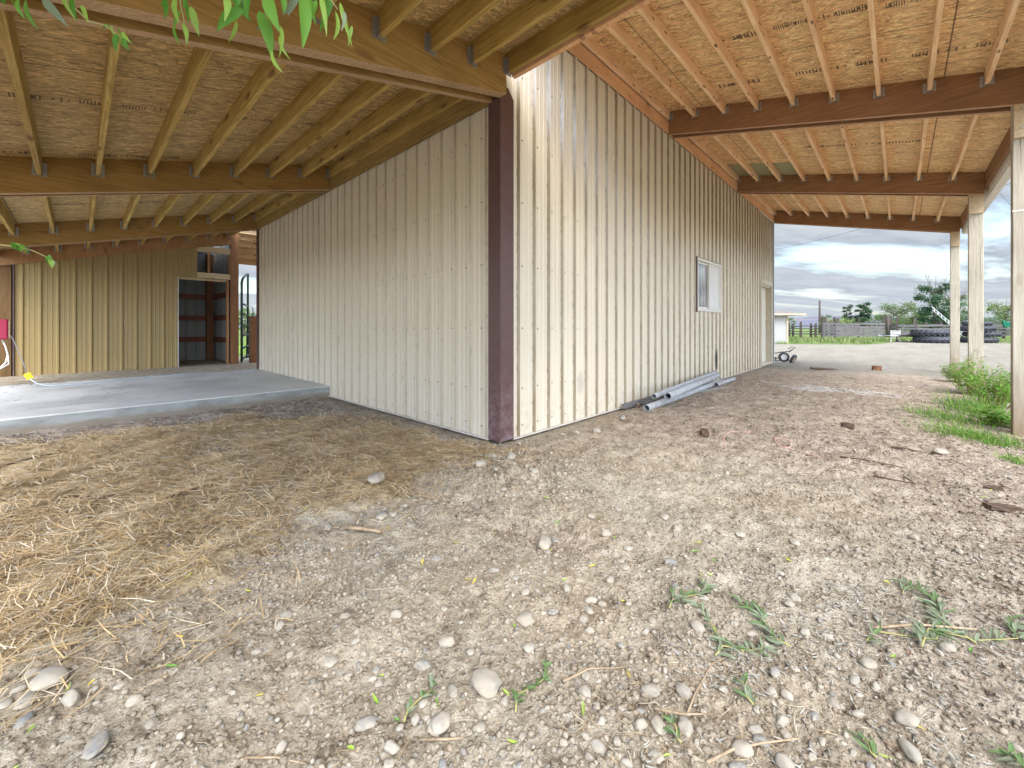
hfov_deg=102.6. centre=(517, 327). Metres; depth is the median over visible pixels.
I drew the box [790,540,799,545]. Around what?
river stone
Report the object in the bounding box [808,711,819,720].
river stone
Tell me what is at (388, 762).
river stone
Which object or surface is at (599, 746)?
river stone
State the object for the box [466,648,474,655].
river stone
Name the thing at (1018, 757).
fallen sprig
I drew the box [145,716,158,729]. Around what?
river stone
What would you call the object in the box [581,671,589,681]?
river stone
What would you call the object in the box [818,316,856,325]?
bush
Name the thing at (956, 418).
grass
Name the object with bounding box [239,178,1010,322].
sky
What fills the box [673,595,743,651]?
fallen sprig
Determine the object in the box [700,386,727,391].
slotted angle
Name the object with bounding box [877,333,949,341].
flat trailer
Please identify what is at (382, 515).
river stone
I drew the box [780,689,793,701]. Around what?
river stone
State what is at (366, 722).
river stone
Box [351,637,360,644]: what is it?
river stone
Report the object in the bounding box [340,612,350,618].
river stone
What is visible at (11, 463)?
stick
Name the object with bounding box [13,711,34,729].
river stone
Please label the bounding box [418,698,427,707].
river stone
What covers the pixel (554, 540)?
river stone
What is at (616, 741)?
river stone
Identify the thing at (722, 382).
drain pipe
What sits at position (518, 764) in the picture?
river stone
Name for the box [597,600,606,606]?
river stone
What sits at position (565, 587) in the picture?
river stone
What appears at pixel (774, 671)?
river stone
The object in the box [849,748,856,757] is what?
river stone
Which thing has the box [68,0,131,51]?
willow branch
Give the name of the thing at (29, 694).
river stone
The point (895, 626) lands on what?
stick
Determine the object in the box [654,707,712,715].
stick
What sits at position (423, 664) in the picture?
river stone
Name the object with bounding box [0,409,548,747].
straw
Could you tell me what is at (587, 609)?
river stone
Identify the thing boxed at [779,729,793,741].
river stone
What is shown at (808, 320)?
hills
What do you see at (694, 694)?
stick
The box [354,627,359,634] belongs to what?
river stone
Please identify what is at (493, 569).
river stone
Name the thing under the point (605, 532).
river stone
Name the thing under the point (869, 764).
river stone
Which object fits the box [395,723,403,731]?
river stone
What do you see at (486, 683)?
river stone
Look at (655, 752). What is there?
river stone
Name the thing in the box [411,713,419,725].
river stone
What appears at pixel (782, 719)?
river stone
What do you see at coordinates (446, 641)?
river stone
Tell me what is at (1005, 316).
tree
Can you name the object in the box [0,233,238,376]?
storage room
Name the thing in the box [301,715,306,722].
river stone
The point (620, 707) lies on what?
river stone
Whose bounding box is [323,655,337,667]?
river stone
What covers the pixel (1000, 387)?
leafy weed
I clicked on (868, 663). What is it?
river stone
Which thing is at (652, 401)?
slotted angle
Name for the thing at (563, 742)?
river stone
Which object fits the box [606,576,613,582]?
river stone
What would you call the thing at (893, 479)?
stick
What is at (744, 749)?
river stone
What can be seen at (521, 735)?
river stone
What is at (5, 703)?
river stone
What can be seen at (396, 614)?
river stone
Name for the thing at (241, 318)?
bow gate
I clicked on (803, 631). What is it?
river stone
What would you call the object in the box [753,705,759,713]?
river stone
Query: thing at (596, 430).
river stone
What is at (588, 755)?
river stone
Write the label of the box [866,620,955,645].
fallen sprig
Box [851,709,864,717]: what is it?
river stone
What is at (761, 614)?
fallen sprig
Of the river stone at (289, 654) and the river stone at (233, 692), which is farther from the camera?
the river stone at (289, 654)
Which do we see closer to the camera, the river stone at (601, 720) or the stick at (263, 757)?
the stick at (263, 757)
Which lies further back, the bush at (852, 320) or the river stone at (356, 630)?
the bush at (852, 320)
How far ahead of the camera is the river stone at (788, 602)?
1.53 m
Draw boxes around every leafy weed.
[938,358,967,382]
[939,350,1006,394]
[951,363,1010,408]
[965,405,1010,427]
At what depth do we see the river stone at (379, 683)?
1.21 m
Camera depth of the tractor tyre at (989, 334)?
26.74 m
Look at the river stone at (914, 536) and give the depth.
2.04 m
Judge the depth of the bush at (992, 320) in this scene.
59.36 m
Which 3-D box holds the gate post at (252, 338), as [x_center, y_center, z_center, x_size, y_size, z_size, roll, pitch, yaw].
[-7.995,0.268,12.326,0.234,1.726,0.293,0,0,43]
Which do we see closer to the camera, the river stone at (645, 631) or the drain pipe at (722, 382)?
the river stone at (645, 631)
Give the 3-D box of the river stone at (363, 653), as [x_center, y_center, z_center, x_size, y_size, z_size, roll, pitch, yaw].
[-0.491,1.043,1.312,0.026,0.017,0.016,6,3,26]
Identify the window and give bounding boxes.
[696,256,720,312]
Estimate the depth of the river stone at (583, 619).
1.46 m
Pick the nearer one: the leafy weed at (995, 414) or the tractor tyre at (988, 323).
the leafy weed at (995, 414)
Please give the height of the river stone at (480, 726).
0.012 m
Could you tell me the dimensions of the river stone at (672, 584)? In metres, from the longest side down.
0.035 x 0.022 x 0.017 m
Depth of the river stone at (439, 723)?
1.04 m
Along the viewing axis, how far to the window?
7.72 m
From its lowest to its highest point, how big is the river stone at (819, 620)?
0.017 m
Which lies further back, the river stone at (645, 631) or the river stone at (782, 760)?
the river stone at (645, 631)
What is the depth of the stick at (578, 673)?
1.23 m
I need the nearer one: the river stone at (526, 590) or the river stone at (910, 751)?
the river stone at (910, 751)
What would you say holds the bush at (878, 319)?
on the ground at (902, 364)
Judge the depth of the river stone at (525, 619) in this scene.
1.45 m
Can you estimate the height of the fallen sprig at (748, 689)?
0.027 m
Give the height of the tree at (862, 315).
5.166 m
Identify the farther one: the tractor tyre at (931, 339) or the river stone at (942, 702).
the tractor tyre at (931, 339)
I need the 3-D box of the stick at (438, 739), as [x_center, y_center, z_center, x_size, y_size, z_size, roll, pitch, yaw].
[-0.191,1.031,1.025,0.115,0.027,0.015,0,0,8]
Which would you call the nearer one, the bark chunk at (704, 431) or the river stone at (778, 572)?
the river stone at (778, 572)
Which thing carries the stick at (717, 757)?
on the ground at (902, 364)
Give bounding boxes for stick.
[0,451,65,467]
[74,494,114,500]
[244,756,307,764]
[346,526,381,533]
[419,737,463,741]
[563,667,625,682]
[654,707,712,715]
[686,652,736,712]
[705,738,798,764]
[840,456,904,467]
[872,623,980,630]
[874,475,918,483]
[892,447,924,452]
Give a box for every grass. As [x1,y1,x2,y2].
[239,341,245,353]
[774,340,813,343]
[788,335,1010,343]
[880,400,1004,434]
[901,416,1023,453]
[920,385,1010,416]
[983,450,1023,465]
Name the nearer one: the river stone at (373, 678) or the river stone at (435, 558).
the river stone at (373, 678)
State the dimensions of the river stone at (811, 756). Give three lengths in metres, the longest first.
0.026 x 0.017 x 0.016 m
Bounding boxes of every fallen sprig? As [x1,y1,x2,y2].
[403,673,437,721]
[511,659,551,712]
[662,712,681,742]
[668,577,715,608]
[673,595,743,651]
[715,633,782,659]
[728,592,790,646]
[730,671,756,704]
[844,728,876,757]
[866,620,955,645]
[887,576,979,643]
[899,579,937,593]
[910,614,1023,648]
[984,740,1023,767]
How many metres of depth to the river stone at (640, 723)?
1.06 m
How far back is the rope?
3.59 m
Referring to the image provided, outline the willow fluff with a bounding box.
[609,528,1023,767]
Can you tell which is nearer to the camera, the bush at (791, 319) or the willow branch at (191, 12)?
the willow branch at (191, 12)
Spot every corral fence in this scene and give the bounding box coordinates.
[788,322,820,336]
[821,317,884,337]
[889,318,1010,338]
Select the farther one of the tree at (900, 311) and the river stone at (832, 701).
the tree at (900, 311)
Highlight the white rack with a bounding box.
[890,330,900,341]
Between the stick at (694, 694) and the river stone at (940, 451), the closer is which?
the stick at (694, 694)
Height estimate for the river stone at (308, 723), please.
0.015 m
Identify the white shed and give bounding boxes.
[774,309,805,343]
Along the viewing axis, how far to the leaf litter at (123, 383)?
6.56 m
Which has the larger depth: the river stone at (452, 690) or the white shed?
the white shed
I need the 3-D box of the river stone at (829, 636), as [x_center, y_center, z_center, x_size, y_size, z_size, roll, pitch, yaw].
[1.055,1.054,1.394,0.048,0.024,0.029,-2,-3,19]
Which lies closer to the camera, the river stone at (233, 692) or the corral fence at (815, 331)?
the river stone at (233, 692)
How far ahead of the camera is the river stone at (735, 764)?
0.97 m
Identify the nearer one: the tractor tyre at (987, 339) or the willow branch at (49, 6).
the willow branch at (49, 6)
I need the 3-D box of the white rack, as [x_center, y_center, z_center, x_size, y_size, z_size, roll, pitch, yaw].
[26.677,0.631,28.945,0.560,0.800,0.060,0,0,17]
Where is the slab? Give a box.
[0,369,329,434]
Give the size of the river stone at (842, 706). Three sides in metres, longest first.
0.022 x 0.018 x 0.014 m
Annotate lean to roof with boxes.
[0,0,653,265]
[215,231,255,265]
[568,0,1023,437]
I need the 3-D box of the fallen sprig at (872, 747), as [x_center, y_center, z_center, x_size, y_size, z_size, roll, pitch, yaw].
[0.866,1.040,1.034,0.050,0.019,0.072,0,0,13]
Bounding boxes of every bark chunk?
[700,428,708,435]
[982,502,1023,512]
[983,485,1003,491]
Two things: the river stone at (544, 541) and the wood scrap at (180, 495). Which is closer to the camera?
the river stone at (544, 541)
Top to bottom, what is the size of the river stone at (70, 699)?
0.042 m
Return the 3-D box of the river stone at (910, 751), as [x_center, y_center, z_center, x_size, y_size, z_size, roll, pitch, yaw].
[0.967,1.042,1.010,0.034,0.029,0.056,5,6,7]
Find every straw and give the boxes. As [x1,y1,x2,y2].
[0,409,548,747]
[4,417,1023,767]
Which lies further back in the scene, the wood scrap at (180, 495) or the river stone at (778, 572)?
the wood scrap at (180, 495)
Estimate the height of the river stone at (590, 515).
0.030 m
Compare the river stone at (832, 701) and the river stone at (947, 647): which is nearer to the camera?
the river stone at (832, 701)
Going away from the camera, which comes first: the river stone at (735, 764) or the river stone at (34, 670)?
the river stone at (735, 764)
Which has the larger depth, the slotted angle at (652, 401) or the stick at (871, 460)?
the slotted angle at (652, 401)
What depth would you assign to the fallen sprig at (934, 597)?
1.50 m
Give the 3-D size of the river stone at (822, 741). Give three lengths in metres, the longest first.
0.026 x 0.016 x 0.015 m
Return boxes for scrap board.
[622,396,661,408]
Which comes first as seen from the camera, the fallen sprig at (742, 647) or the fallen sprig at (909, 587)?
the fallen sprig at (742, 647)
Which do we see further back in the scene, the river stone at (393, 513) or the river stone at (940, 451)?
the river stone at (940, 451)
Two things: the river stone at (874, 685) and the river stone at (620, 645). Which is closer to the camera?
the river stone at (874, 685)
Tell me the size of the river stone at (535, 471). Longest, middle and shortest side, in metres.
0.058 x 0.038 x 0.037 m
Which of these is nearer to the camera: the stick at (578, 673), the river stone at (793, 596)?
the stick at (578, 673)
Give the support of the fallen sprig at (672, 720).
on the ground at (902, 364)
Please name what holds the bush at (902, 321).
on the ground at (902, 364)
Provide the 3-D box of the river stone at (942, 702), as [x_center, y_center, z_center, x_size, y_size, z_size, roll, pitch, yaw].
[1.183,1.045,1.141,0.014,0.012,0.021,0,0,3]
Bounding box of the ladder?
[932,307,961,334]
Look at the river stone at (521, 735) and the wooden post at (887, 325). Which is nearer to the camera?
the river stone at (521, 735)
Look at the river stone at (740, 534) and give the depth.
2.08 m
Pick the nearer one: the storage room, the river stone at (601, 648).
the river stone at (601, 648)
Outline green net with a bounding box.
[1001,320,1010,327]
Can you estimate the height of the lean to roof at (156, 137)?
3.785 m
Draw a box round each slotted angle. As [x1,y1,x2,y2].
[622,395,663,408]
[642,397,664,403]
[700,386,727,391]
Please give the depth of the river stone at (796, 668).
1.26 m
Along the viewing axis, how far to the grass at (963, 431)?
3.84 m
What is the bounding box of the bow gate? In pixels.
[240,273,248,361]
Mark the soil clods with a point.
(503, 463)
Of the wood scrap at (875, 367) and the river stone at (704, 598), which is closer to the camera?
the river stone at (704, 598)
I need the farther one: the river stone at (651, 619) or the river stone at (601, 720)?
the river stone at (651, 619)
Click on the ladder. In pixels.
(944, 317)
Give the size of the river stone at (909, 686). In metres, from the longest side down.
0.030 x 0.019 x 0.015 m
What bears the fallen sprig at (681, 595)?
on the ground at (902, 364)
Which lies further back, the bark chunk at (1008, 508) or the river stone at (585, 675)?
the bark chunk at (1008, 508)
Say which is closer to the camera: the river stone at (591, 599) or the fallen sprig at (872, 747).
the fallen sprig at (872, 747)
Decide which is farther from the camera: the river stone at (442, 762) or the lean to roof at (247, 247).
the lean to roof at (247, 247)
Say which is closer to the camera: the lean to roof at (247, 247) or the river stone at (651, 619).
the river stone at (651, 619)
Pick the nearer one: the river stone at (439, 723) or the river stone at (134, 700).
the river stone at (439, 723)
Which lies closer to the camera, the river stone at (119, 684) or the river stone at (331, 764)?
the river stone at (331, 764)
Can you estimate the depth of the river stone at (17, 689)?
1.17 m
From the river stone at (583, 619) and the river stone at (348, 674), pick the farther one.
the river stone at (583, 619)
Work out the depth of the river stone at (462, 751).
0.99 m
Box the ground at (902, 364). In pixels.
[0,328,1023,767]
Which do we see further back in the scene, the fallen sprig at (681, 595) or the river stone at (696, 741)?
the fallen sprig at (681, 595)
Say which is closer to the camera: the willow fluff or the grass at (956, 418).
the willow fluff
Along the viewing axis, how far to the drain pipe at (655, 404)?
5.81 m
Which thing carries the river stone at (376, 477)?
on the ground at (902, 364)
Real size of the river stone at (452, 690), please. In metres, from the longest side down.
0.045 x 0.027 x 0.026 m
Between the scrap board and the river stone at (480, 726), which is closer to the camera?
the river stone at (480, 726)
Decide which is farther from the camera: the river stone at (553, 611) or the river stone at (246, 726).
the river stone at (553, 611)
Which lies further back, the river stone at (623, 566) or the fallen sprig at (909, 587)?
the river stone at (623, 566)
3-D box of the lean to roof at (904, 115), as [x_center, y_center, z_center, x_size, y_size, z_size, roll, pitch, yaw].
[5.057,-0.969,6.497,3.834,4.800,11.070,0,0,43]
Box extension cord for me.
[10,334,190,385]
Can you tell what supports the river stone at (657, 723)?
on the ground at (902, 364)
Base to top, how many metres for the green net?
1.539 m
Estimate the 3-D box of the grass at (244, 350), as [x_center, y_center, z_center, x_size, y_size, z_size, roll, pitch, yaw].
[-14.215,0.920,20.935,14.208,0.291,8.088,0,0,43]
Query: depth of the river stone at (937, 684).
1.18 m
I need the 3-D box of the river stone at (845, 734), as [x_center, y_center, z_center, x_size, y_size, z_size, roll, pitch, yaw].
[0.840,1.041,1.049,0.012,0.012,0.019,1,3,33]
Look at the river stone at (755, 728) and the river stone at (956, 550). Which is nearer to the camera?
the river stone at (755, 728)
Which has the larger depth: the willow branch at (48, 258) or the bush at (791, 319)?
the bush at (791, 319)
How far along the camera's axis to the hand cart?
12.17 m
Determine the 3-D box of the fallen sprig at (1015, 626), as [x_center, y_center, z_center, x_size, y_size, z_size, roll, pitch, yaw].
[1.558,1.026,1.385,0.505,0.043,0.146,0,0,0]
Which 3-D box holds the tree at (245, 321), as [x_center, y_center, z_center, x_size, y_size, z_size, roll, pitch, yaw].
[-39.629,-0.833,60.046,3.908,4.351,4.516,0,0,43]
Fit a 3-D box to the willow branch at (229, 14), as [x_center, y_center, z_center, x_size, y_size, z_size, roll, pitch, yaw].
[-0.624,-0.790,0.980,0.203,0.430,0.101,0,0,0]
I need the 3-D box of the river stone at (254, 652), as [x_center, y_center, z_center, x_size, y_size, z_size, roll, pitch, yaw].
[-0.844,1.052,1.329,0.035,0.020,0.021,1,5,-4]
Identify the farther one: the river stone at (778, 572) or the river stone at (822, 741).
the river stone at (778, 572)
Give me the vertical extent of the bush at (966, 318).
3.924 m
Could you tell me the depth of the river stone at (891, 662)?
1.27 m
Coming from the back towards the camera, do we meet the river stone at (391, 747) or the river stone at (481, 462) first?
the river stone at (481, 462)
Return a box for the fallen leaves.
[14,406,1023,767]
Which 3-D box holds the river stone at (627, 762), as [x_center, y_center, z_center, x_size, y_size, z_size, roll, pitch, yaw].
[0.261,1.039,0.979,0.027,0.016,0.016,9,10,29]
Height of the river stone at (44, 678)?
0.037 m
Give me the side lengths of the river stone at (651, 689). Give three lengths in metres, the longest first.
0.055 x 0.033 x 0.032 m
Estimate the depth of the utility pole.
69.88 m
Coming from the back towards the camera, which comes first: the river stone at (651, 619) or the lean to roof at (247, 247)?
the lean to roof at (247, 247)
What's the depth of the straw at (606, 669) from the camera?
1.18 m
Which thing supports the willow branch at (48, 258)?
on the lean to roof at (156, 137)
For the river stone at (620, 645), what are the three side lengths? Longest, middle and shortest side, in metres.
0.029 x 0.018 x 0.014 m
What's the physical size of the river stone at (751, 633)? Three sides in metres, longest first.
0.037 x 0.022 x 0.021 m
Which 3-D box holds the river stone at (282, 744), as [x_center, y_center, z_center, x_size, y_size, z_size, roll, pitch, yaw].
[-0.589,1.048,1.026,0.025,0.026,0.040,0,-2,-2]
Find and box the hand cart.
[774,347,796,362]
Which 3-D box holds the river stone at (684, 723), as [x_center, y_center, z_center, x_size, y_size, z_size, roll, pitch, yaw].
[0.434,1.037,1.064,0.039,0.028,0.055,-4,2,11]
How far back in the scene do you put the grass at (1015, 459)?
3.12 m
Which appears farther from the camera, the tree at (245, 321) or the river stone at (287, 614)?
the tree at (245, 321)
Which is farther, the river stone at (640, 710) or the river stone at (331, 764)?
the river stone at (640, 710)
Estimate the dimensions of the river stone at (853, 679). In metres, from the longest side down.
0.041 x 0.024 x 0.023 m
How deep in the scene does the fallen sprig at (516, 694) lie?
1.17 m
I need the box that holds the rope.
[774,436,819,457]
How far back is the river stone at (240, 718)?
1.10 m
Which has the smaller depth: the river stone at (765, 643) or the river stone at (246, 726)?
the river stone at (246, 726)
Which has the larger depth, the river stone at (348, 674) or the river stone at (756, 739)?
the river stone at (348, 674)
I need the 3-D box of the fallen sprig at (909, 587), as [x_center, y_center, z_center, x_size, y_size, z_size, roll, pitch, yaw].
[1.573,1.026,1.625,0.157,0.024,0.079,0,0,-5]
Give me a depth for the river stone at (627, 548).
1.96 m
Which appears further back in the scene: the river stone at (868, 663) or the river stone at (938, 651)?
the river stone at (938, 651)
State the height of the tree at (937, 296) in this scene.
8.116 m
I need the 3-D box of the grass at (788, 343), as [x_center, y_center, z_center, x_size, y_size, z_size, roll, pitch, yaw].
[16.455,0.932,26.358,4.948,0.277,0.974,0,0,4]
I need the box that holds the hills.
[239,315,1010,327]
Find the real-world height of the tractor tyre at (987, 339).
0.360 m
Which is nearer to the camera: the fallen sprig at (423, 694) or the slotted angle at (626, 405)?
the fallen sprig at (423, 694)
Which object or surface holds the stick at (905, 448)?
on the ground at (902, 364)
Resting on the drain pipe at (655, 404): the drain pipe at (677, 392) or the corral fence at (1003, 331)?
the drain pipe at (677, 392)
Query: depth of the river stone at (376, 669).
1.26 m
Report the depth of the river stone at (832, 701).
1.16 m
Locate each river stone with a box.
[0,697,13,709]
[9,684,27,694]
[13,690,42,709]
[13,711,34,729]
[23,666,43,679]
[29,665,69,690]
[61,688,81,706]
[81,729,108,760]
[113,679,128,690]
[125,693,144,707]
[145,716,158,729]
[227,689,236,695]
[237,715,244,720]
[243,723,249,731]
[251,648,262,655]
[274,737,287,753]
[275,620,284,631]
[280,610,291,619]
[286,650,294,659]
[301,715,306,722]
[305,719,310,726]
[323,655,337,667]
[324,523,331,529]
[327,761,336,767]
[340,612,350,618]
[344,672,352,679]
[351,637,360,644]
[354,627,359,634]
[354,715,378,731]
[360,650,366,656]
[367,471,384,483]
[368,675,376,681]
[373,665,380,673]
[375,679,382,686]
[376,510,387,520]
[383,739,399,754]
[383,757,394,767]
[384,670,390,677]
[389,511,396,516]
[390,609,402,618]
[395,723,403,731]
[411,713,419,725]
[413,659,430,671]
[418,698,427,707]
[422,714,430,721]
[427,711,450,736]
[431,555,442,560]
[438,635,454,648]
[438,758,446,767]
[448,683,457,698]
[459,747,466,755]
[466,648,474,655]
[471,667,502,698]
[475,459,486,466]
[476,721,485,732]
[489,567,499,572]
[501,697,507,705]
[506,452,515,459]
[514,761,521,767]
[515,611,534,627]
[518,731,525,740]
[521,587,529,594]
[522,642,534,652]
[531,468,538,473]
[537,534,551,549]
[547,608,558,615]
[551,537,557,543]
[559,738,567,746]
[562,583,569,591]
[578,615,587,622]
[578,684,590,697]
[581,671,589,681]
[581,731,589,740]
[582,605,593,614]
[584,595,597,603]
[584,751,593,761]
[586,512,594,518]
[586,627,594,633]
[591,738,606,753]
[593,428,600,432]
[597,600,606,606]
[597,645,604,652]
[598,714,605,725]
[600,529,611,536]
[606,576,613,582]
[613,736,620,746]
[616,642,624,648]
[617,705,626,710]
[619,563,629,569]
[621,758,632,767]
[624,545,631,550]
[633,718,647,729]
[636,707,645,714]
[640,683,660,696]
[642,628,648,634]
[647,748,664,763]
[648,616,655,623]
[650,714,666,734]
[659,512,668,518]
[664,558,676,564]
[670,582,678,587]
[672,524,680,531]
[675,682,692,699]
[677,715,692,737]
[690,619,705,633]
[694,737,698,745]
[699,594,708,599]
[718,673,727,681]
[718,685,727,692]
[727,760,746,767]
[730,739,753,757]
[735,531,745,536]
[746,630,757,636]
[747,724,762,734]
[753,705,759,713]
[753,734,770,747]
[762,640,769,650]
[765,685,776,696]
[769,666,780,678]
[774,752,794,767]
[775,569,784,575]
[776,713,788,728]
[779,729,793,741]
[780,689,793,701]
[784,599,794,607]
[786,592,801,601]
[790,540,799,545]
[791,665,800,671]
[799,627,809,636]
[807,752,816,761]
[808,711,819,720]
[817,617,823,624]
[818,737,825,746]
[819,632,834,640]
[826,696,839,710]
[839,703,845,710]
[842,543,848,549]
[843,731,848,738]
[848,674,859,685]
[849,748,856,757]
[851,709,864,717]
[858,656,876,669]
[866,760,874,767]
[870,681,880,689]
[887,659,895,666]
[892,709,919,727]
[897,737,922,764]
[905,683,913,690]
[908,534,918,539]
[932,447,948,454]
[933,648,943,655]
[934,682,940,688]
[938,641,956,652]
[938,699,946,705]
[954,548,963,552]
[1012,743,1023,752]
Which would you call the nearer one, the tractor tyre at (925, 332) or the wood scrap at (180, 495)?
the wood scrap at (180, 495)
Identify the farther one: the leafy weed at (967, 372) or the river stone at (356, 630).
the leafy weed at (967, 372)
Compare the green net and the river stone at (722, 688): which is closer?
the river stone at (722, 688)
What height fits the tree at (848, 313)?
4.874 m
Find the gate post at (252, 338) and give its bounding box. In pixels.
[246,307,255,362]
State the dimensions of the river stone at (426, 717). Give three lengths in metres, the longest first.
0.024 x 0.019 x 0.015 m
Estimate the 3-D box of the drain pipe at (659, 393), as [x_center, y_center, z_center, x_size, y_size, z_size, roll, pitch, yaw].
[2.747,0.862,6.490,0.075,0.087,3.326,0,0,38]
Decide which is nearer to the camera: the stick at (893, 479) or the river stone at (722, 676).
the river stone at (722, 676)
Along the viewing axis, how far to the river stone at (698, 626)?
1.41 m
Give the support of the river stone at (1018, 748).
on the ground at (902, 364)
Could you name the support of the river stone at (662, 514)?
on the ground at (902, 364)
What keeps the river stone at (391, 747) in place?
on the ground at (902, 364)
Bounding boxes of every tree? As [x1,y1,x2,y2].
[239,308,255,334]
[840,304,852,328]
[853,301,872,325]
[875,299,923,329]
[909,274,966,327]
[932,290,967,327]
[984,299,1010,333]
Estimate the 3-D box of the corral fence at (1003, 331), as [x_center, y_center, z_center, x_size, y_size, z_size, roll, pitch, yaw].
[42.117,0.182,37.564,14.229,2.100,1.721,0,0,6]
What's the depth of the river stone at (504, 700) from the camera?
1.11 m
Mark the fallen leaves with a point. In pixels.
(502, 688)
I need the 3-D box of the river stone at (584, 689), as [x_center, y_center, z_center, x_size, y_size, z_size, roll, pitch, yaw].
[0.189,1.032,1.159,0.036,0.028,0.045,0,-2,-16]
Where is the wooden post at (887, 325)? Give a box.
[886,315,889,336]
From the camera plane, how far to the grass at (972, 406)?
5.18 m
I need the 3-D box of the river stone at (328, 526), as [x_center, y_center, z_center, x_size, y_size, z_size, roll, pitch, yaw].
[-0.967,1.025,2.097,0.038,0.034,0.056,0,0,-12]
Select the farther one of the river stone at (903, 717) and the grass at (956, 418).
the grass at (956, 418)
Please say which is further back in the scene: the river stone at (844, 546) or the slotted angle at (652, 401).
the slotted angle at (652, 401)
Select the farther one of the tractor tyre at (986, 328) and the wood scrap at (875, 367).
the tractor tyre at (986, 328)
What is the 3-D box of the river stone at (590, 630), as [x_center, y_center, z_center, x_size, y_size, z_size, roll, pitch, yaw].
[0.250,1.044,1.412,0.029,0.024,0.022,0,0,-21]
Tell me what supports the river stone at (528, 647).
on the ground at (902, 364)
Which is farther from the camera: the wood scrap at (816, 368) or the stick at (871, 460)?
the wood scrap at (816, 368)
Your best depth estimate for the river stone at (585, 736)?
1.03 m
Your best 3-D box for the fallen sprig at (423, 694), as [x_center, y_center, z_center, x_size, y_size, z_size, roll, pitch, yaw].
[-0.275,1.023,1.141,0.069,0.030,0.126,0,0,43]
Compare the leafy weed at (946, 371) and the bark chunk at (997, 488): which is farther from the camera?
the leafy weed at (946, 371)
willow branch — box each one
[0,0,75,30]
[0,242,56,267]
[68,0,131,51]
[160,0,198,44]
[217,0,295,72]
[288,0,352,48]
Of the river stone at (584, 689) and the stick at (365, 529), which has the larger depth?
the stick at (365, 529)
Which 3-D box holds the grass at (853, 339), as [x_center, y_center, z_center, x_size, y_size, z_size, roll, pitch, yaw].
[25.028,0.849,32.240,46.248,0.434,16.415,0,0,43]
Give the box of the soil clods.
[335,441,620,541]
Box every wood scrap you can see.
[166,488,200,500]
[810,367,837,369]
[840,422,854,428]
[871,365,881,370]
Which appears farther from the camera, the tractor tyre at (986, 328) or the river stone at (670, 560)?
the tractor tyre at (986, 328)
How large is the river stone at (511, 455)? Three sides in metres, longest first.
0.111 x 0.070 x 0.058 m
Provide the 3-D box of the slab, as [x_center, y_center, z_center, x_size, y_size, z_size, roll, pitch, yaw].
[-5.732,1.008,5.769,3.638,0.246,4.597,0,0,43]
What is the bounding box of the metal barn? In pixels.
[256,42,773,441]
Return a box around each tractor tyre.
[909,329,949,335]
[913,336,949,342]
[960,326,996,330]
[960,337,999,342]
[961,321,992,325]
[962,332,1001,336]
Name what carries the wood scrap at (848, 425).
on the ground at (902, 364)
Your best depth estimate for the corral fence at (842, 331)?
38.99 m
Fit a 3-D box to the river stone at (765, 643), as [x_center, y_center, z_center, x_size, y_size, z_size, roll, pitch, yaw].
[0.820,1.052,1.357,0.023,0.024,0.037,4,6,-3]
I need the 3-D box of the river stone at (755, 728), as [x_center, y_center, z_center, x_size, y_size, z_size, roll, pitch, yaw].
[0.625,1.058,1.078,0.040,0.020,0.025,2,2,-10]
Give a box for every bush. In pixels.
[788,317,796,332]
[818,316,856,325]
[845,315,856,328]
[864,313,883,325]
[869,315,900,333]
[893,314,922,330]
[928,310,967,326]
[966,314,1002,324]
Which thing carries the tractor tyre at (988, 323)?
on the tractor tyre at (986, 328)
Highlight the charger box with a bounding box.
[0,319,10,368]
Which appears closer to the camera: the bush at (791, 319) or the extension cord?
the extension cord
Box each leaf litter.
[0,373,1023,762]
[5,369,289,415]
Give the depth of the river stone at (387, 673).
1.24 m
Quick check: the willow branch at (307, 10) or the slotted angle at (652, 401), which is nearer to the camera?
the willow branch at (307, 10)
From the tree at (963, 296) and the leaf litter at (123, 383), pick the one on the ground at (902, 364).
the tree at (963, 296)
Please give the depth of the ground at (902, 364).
1.70 m
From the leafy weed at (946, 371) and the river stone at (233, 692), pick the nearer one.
the river stone at (233, 692)
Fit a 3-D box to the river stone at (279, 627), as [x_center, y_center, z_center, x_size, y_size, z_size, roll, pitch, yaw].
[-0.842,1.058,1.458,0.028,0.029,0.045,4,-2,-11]
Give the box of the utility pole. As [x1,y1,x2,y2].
[818,300,820,332]
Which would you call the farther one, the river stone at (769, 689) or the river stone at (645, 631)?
the river stone at (645, 631)
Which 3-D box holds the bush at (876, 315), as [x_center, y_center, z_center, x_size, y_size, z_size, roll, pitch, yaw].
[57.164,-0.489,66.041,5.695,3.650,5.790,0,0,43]
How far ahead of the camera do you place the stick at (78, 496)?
2.43 m
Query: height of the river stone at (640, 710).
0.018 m
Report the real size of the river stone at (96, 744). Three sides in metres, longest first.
0.070 x 0.045 x 0.024 m
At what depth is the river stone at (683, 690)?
1.19 m
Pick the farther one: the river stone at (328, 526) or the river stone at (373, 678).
the river stone at (328, 526)
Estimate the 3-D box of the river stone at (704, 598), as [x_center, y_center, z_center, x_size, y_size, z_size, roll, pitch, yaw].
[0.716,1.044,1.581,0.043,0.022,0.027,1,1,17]
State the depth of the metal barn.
4.95 m
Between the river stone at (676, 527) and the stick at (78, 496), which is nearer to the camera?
the river stone at (676, 527)
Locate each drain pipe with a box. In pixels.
[643,379,721,411]
[651,370,717,398]
[664,373,720,399]
[714,377,735,386]

